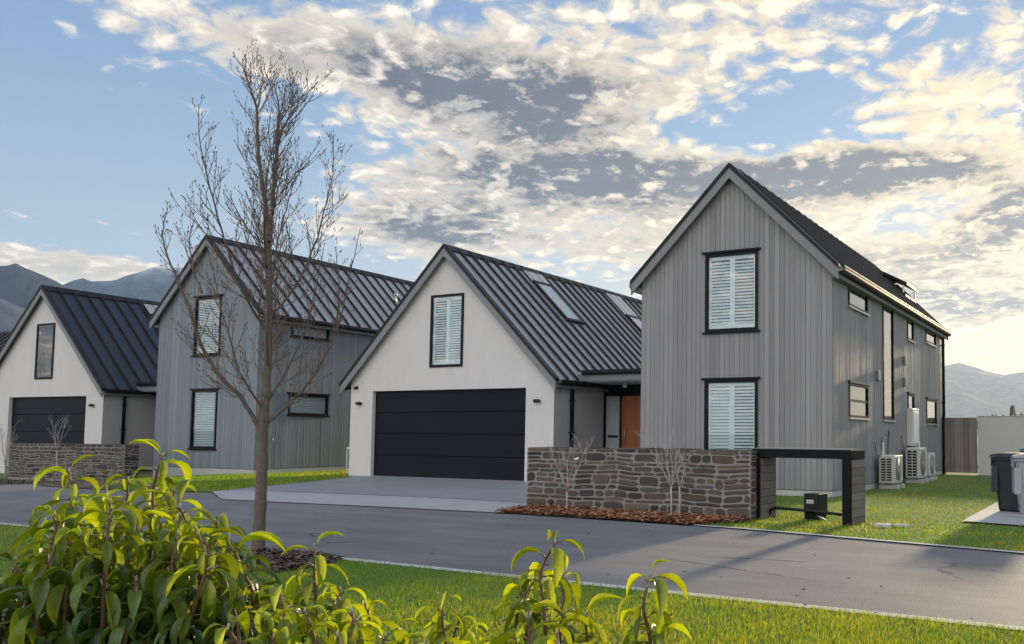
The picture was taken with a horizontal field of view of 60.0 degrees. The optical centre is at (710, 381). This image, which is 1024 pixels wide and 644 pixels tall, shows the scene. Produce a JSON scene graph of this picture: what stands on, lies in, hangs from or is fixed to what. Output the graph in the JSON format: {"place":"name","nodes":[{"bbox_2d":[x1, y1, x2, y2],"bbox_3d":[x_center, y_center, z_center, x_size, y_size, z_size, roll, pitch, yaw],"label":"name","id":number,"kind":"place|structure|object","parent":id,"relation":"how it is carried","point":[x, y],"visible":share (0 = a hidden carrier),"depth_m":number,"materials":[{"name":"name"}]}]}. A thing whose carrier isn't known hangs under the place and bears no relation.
{"place":"outdoors","nodes":[
{"label":"outdoors","id":0,"kind":"place"},
{"bbox_2d":[0,299,24,331],"bbox_3d":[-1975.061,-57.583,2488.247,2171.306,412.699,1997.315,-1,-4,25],"label":"mountains","id":1,"kind":"structure","parent":0,"point":[10,314],"depth_m":2481.60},
{"bbox_2d":[0,264,68,308],"bbox_3d":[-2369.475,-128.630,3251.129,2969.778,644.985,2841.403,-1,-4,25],"label":"mountains","id":2,"kind":"structure","parent":0,"point":[19,285],"depth_m":3105.39,"materials":[{"name":"grey stone"}]},
{"bbox_2d":[0,478,130,489],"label":"planting bed","id":3,"kind":"object","parent":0,"point":[86,486],"visible":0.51,"depth_m":19.21,"materials":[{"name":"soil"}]},
{"bbox_2d":[0,419,23,480],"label":"sapling","id":4,"kind":"object","parent":3,"relation":"on","point":[2,450],"visible":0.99,"depth_m":24.30,"materials":[{"name":"brown plant"}]},
{"bbox_2d":[47,415,70,481],"bbox_3d":[-17.689,1.795,23.126,0.559,1.956,0.585,3,-4,-33],"label":"sapling","id":5,"kind":"object","parent":3,"relation":"on","point":[57,446],"visible":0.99,"depth_m":23.14,"materials":[{"name":"brown plant"}]},
{"bbox_2d":[7,470,131,483],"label":"undergrowth","id":6,"kind":"object","parent":3,"relation":"on","point":[123,474],"visible":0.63,"depth_m":20.87,"materials":[{"name":"brown plant"}]},
{"bbox_2d":[9,443,139,480],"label":"stone wall","id":7,"kind":"structure","parent":3,"relation":"on","point":[28,461],"depth_m":23.95,"materials":[{"name":"grey stone"}]},
{"bbox_2d":[64,267,182,301],"bbox_3d":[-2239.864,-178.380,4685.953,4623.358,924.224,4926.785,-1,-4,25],"label":"mountains","id":8,"kind":"structure","parent":0,"point":[153,284],"depth_m":4462.59,"materials":[{"name":"grey stone"}]},
{"bbox_2d":[100,470,348,491],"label":"lawn","id":9,"kind":"structure","parent":0,"point":[222,483],"depth_m":20.40,"materials":[{"name":"green plant"}]},
{"bbox_2d":[346,447,348,473],"bbox_3d":[-9.951,2.128,24.373,0.522,1.113,0.850,-1,-4,25],"label":"heat pump unit","id":10,"kind":"object","parent":9,"relation":"on","point":[347,459],"visible":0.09,"depth_m":24.06,"materials":[{"name":"metal"}]},
{"bbox_2d":[212,490,525,511],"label":"footpath","id":11,"kind":"structure","parent":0,"point":[403,502],"depth_m":14.81,"materials":[{"name":"concrete"}]},
{"bbox_2d":[285,491,525,502],"bbox_3d":[-6.221,2.145,16.000,6.776,0.001,0.205,-1,-4,24],"label":"drain channel","id":12,"kind":"object","parent":11,"relation":"on","point":[410,496],"visible":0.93,"depth_m":15.78,"materials":[{"name":"grey"}]},
{"bbox_2d":[214,475,526,512],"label":"driveway","id":13,"kind":"structure","parent":0,"point":[503,491],"depth_m":18.30,"materials":[{"name":"concrete"}]},
{"bbox_2d":[0,484,1023,626],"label":"road","id":14,"kind":"structure","parent":0,"point":[957,584],"depth_m":8.60,"materials":[{"name":"grey asphalt"}]},
{"bbox_2d":[0,522,1023,643],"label":"lawn","id":15,"kind":"structure","parent":0,"point":[794,628],"depth_m":5.82,"materials":[{"name":"green plant"}]},
{"bbox_2d":[0,439,288,643],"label":"shrub","id":16,"kind":"object","parent":15,"relation":"on","point":[179,582],"visible":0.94,"depth_m":1.64,"materials":[{"name":"green plant"}]},
{"bbox_2d":[249,551,342,571],"bbox_3d":[-4.130,1.657,7.923,1.485,0.001,0.888,-1,-4,25],"label":"tree bed","id":17,"kind":"object","parent":15,"relation":"on","point":[286,569],"visible":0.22,"depth_m":7.71,"materials":[{"name":"soil"}]},
{"bbox_2d":[154,38,362,552],"bbox_3d":[-4.566,-0.900,8.582,1.686,5.251,1.858,-1,-4,25],"label":"bare tree","id":18,"kind":"object","parent":17,"relation":"on","point":[264,420],"visible":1,"depth_m":8.45,"materials":[{"name":"brown plant"}]},
{"bbox_2d":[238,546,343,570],"bbox_3d":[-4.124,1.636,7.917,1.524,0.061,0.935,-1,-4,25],"label":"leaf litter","id":19,"kind":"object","parent":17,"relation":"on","point":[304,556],"visible":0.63,"depth_m":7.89,"materials":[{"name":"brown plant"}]},
{"bbox_2d":[203,531,409,643],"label":"shrub","id":20,"kind":"object","parent":15,"relation":"on","point":[346,627],"visible":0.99,"depth_m":1.62,"materials":[{"name":"green plant"}]},
{"bbox_2d":[396,591,489,643],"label":"shrub","id":21,"kind":"object","parent":15,"relation":"on","point":[436,629],"visible":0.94,"depth_m":1.75,"materials":[{"name":"green plant"}]},
{"bbox_2d":[476,529,622,643],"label":"shrub","id":22,"kind":"object","parent":15,"relation":"on","point":[527,624],"visible":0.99,"depth_m":1.59,"materials":[{"name":"green plant"}]},
{"bbox_2d":[582,559,691,643],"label":"shrub","id":23,"kind":"object","parent":15,"relation":"on","point":[659,615],"visible":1,"depth_m":1.60,"materials":[{"name":"green plant"}]},
{"bbox_2d":[0,522,1023,629],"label":"kerb strip","id":24,"kind":"object","parent":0,"point":[741,599],"visible":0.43,"depth_m":6.26,"materials":[{"name":"concrete"}]},
{"bbox_2d":[0,436,1023,631],"bbox_3d":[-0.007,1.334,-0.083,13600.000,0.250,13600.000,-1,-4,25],"label":"ground","id":25,"kind":"structure","parent":0,"point":[7,475],"depth_m":11.44,"materials":[{"name":"grey concrete"}]},
{"bbox_2d":[0,331,10,348],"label":"clad house","id":26,"kind":"structure","parent":25,"relation":"on","point":[4,336],"depth_m":47.56,"materials":[{"name":"grey metal"}]},
{"bbox_2d":[0,285,159,474],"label":"garage house","id":27,"kind":"structure","parent":25,"relation":"on","point":[87,361],"depth_m":28.74,"materials":[{"name":"white painted render"},{"name":"dark blue metal"},{"name":"charcoal metal"}]},
{"bbox_2d":[34,323,55,378],"bbox_3d":[-22.344,-0.999,28.786,0.955,1.879,0.280,-1,-4,23],"label":"window","id":28,"kind":"structure","parent":27,"relation":"in","point":[47,344],"depth_m":28.97,"materials":[{"name":"black"}]},
{"bbox_2d":[9,396,85,464],"bbox_3d":[-22.148,1.840,28.549,4.112,2.630,0.070,-1,-4,23],"label":"garage door","id":29,"kind":"structure","parent":27,"relation":"in","point":[36,412],"depth_m":28.57,"materials":[{"name":"black metal"}]},
{"bbox_2d":[149,235,413,476],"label":"clad house","id":30,"kind":"structure","parent":25,"relation":"on","point":[208,429],"depth_m":25.80,"materials":[{"name":"grey wood"}]},
{"bbox_2d":[187,388,217,449],"bbox_3d":[-14.970,1.135,25.398,1.240,1.825,0.380,-1,-4,24],"label":"window","id":31,"kind":"structure","parent":30,"relation":"in","point":[203,421],"depth_m":25.43,"materials":[{"name":"black"}]},
{"bbox_2d":[191,294,223,356],"bbox_3d":[-14.954,-1.644,25.571,1.280,1.835,0.380,-1,-4,24],"label":"window","id":32,"kind":"structure","parent":30,"relation":"in","point":[200,314],"depth_m":25.61,"materials":[{"name":"black"}]},
{"bbox_2d":[287,392,330,416],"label":"window","id":33,"kind":"structure","parent":30,"relation":"in","point":[314,404],"depth_m":26.21,"materials":[{"name":"black"}]},
{"bbox_2d":[289,321,330,341],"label":"window","id":34,"kind":"structure","parent":30,"relation":"in","point":[309,333],"depth_m":26.38,"materials":[{"name":"black glass"}]},
{"bbox_2d":[339,244,641,481],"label":"garage house","id":35,"kind":"structure","parent":25,"relation":"on","point":[468,365],"depth_m":22.56,"materials":[{"name":"white painted render"},{"name":"charcoal metal"},{"name":"concrete"}]},
{"bbox_2d":[429,293,463,367],"bbox_3d":[-6.888,-1.326,22.537,1.120,1.925,0.280,-1,-4,25],"label":"window","id":36,"kind":"structure","parent":35,"relation":"in","point":[447,310],"depth_m":22.52,"materials":[{"name":"white glass"}]},
{"bbox_2d":[373,388,525,480],"bbox_3d":[-6.890,1.541,22.379,5.207,2.630,0.070,-1,-4,25],"label":"garage door","id":37,"kind":"structure","parent":35,"relation":"in","point":[466,433],"depth_m":22.29,"materials":[{"name":"black metal"}]},
{"bbox_2d":[622,396,640,447],"bbox_3d":[-1.906,1.475,22.347,0.985,2.175,0.073,-1,-4,25],"label":"front door","id":38,"kind":"structure","parent":35,"relation":"in","point":[631,405],"depth_m":22.48,"materials":[{"name":"brown wood"}]},
{"bbox_2d":[629,162,951,496],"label":"clad house","id":39,"kind":"structure","parent":25,"relation":"on","point":[771,319],"depth_m":17.67,"materials":[{"name":"grey wood"}]},
{"bbox_2d":[701,377,760,449],"bbox_3d":[0.469,0.782,17.468,1.303,1.697,0.380,-1,-4,25],"label":"window","id":40,"kind":"structure","parent":39,"relation":"in","point":[730,404],"depth_m":17.47,"materials":[{"name":"white glass"}]},
{"bbox_2d":[702,247,760,334],"bbox_3d":[0.485,-1.832,17.631,1.305,1.715,0.380,-1,-4,25],"label":"window","id":41,"kind":"structure","parent":39,"relation":"in","point":[731,276],"depth_m":17.62,"materials":[{"name":"white glass"}]},
{"bbox_2d":[848,279,869,316],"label":"window","id":42,"kind":"structure","parent":39,"relation":"in","point":[857,302],"depth_m":18.87,"materials":[{"name":"black"}]},
{"bbox_2d":[848,380,870,419],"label":"window","id":43,"kind":"structure","parent":39,"relation":"in","point":[858,391],"depth_m":18.73,"materials":[{"name":"black"}]},
{"bbox_2d":[882,299,895,421],"bbox_3d":[4.155,-0.463,20.572,0.380,2.880,1.160,-1,-4,25],"label":"window","id":44,"kind":"structure","parent":39,"relation":"in","point":[887,315],"depth_m":20.99,"materials":[{"name":"black"}]},
{"bbox_2d":[882,271,918,303],"bbox_3d":[5.808,-2.823,26.020,0.740,0.870,1.680,-1,-4,25],"label":"roof window","id":45,"kind":"structure","parent":39,"relation":"in","point":[894,280],"depth_m":25.55,"materials":[{"name":"grey metal"}]},
{"bbox_2d":[907,313,915,343],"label":"window","id":46,"kind":"structure","parent":39,"relation":"in","point":[910,326],"depth_m":22.99,"materials":[{"name":"black"}]},
{"bbox_2d":[907,392,915,408],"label":"window","id":47,"kind":"structure","parent":39,"relation":"in","point":[911,396],"depth_m":22.95,"materials":[{"name":"black"}]},
{"bbox_2d":[925,323,937,347],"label":"window","id":48,"kind":"structure","parent":39,"relation":"in","point":[930,338],"depth_m":25.32,"materials":[{"name":"black"}]},
{"bbox_2d":[926,397,938,424],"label":"window","id":49,"kind":"structure","parent":39,"relation":"in","point":[931,403],"depth_m":25.17,"materials":[{"name":"black"}]},
{"bbox_2d":[696,524,1023,552],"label":"kerb strip","id":50,"kind":"object","parent":25,"relation":"on","point":[868,538],"visible":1,"depth_m":9.71,"materials":[{"name":"concrete"}]},
{"bbox_2d":[942,416,977,473],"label":"timber gate","id":51,"kind":"structure","parent":25,"relation":"on","point":[958,456],"depth_m":26.34,"materials":[{"name":"grey"}]},
{"bbox_2d":[977,416,1023,474],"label":"garden wall","id":52,"kind":"structure","parent":25,"relation":"on","point":[1000,434],"depth_m":25.89,"materials":[{"name":"white paint"}]},
{"bbox_2d":[1010,405,1015,415],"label":"conifer","id":53,"kind":"object","parent":25,"relation":"on","point":[1012,410],"visible":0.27,"depth_m":75.10,"materials":[{"name":"green plant"}]},
{"bbox_2d":[0,0,1023,374],"label":"sky","id":54,"kind":"structure","parent":0,"point":[568,139],"materials":[{"name":"blue"}]},
{"bbox_2d":[698,474,1023,551],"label":"lawn","id":55,"kind":"structure","parent":0,"point":[983,479],"depth_m":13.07,"materials":[{"name":"green plant"}]},
{"bbox_2d":[495,503,748,524],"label":"bark mulch","id":56,"kind":"object","parent":55,"relation":"on","point":[642,515],"visible":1,"depth_m":12.15,"materials":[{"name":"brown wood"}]},
{"bbox_2d":[546,432,594,510],"bbox_3d":[-2.153,1.386,12.844,0.716,1.268,0.593,-1,-4,25],"label":"sapling","id":57,"kind":"object","parent":56,"relation":"on","point":[567,488],"visible":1,"depth_m":12.78,"materials":[{"name":"brown plant"}]},
{"bbox_2d":[634,429,694,515],"bbox_3d":[-0.692,1.298,11.933,0.773,1.346,0.590,-1,-4,25],"label":"sapling","id":58,"kind":"object","parent":56,"relation":"on","point":[671,482],"visible":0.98,"depth_m":11.86,"materials":[{"name":"grey plant"}]},
{"bbox_2d":[672,447,687,515],"bbox_3d":[-0.425,1.440,11.895,0.192,1.061,0.306,-2,-4,35],"label":"sapling","id":59,"kind":"object","parent":56,"relation":"on","point":[679,483],"visible":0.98,"depth_m":11.91,"materials":[{"name":"grey plant"}]},
{"bbox_2d":[526,447,756,520],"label":"stone wall","id":60,"kind":"structure","parent":55,"relation":"on","point":[719,481],"depth_m":12.69,"materials":[{"name":"stone"}]},
{"bbox_2d":[752,447,864,525],"bbox_3d":[1.351,1.467,11.862,1.526,1.062,0.500,-2,-4,32],"label":"portal frame","id":61,"kind":"object","parent":55,"relation":"on","point":[853,486],"visible":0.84,"depth_m":11.61,"materials":[{"name":"black wood"}]},
{"bbox_2d":[804,492,826,520],"bbox_3d":[1.530,1.789,12.087,0.342,0.390,0.346,-2,-4,32],"label":"letterbox","id":62,"kind":"object","parent":55,"relation":"on","point":[814,501],"visible":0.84,"depth_m":12.02,"materials":[{"name":"black plastic"}]},
{"bbox_2d":[874,442,904,488],"bbox_3d":[4.063,1.913,19.330,0.542,1.073,0.850,-1,-4,25],"label":"heat pump unit","id":63,"kind":"object","parent":55,"relation":"on","point":[890,471],"visible":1,"depth_m":18.99,"materials":[{"name":"metal"}]},
{"bbox_2d":[874,523,909,527],"bbox_3d":[2.367,1.887,11.130,0.420,0.045,0.230,-1,-4,25],"label":"service cover","id":64,"kind":"object","parent":55,"relation":"on","point":[884,525],"visible":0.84,"depth_m":11.11,"materials":[{"name":"concrete"}]},
{"bbox_2d":[901,436,928,482],"bbox_3d":[5.223,2.000,21.760,0.542,1.213,0.950,-1,-4,25],"label":"heat pump unit","id":65,"kind":"object","parent":55,"relation":"on","point":[916,463],"visible":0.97,"depth_m":21.37,"materials":[{"name":"metal"}]},
{"bbox_2d":[918,442,936,480],"bbox_3d":[5.764,2.155,22.911,0.522,1.053,0.850,-1,-4,25],"label":"heat pump unit","id":66,"kind":"object","parent":55,"relation":"on","point":[930,464],"visible":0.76,"depth_m":22.59,"materials":[{"name":"metal"}]},
{"bbox_2d":[963,502,1023,524],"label":"bin pad","id":67,"kind":"object","parent":55,"relation":"on","point":[992,513],"visible":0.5,"depth_m":12.26,"materials":[{"name":"concrete"}]},
{"bbox_2d":[989,452,1021,511],"bbox_3d":[4.798,1.578,13.351,0.689,0.905,0.570,-2,-4,35],"label":"wheelie bin","id":68,"kind":"object","parent":67,"relation":"on","point":[1001,478],"visible":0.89,"depth_m":13.27,"materials":[{"name":"grey plastic"}]},
{"bbox_2d":[1010,453,1023,514],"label":"wheelie bin","id":69,"kind":"object","parent":67,"relation":"on","point":[1017,463],"visible":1,"depth_m":12.72,"materials":[{"name":"grey plastic"}]},
{"bbox_2d":[945,363,1023,407],"bbox_3d":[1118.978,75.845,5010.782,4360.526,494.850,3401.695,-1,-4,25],"label":"mountains","id":70,"kind":"structure","parent":0,"point":[978,382],"depth_m":5234.68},
{"bbox_2d":[945,392,1023,435],"bbox_3d":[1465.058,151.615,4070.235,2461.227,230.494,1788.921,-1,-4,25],"label":"mountains","id":71,"kind":"structure","parent":0,"point":[962,405],"depth_m":4098.21,"materials":[{"name":"grey stone"}]}
]}

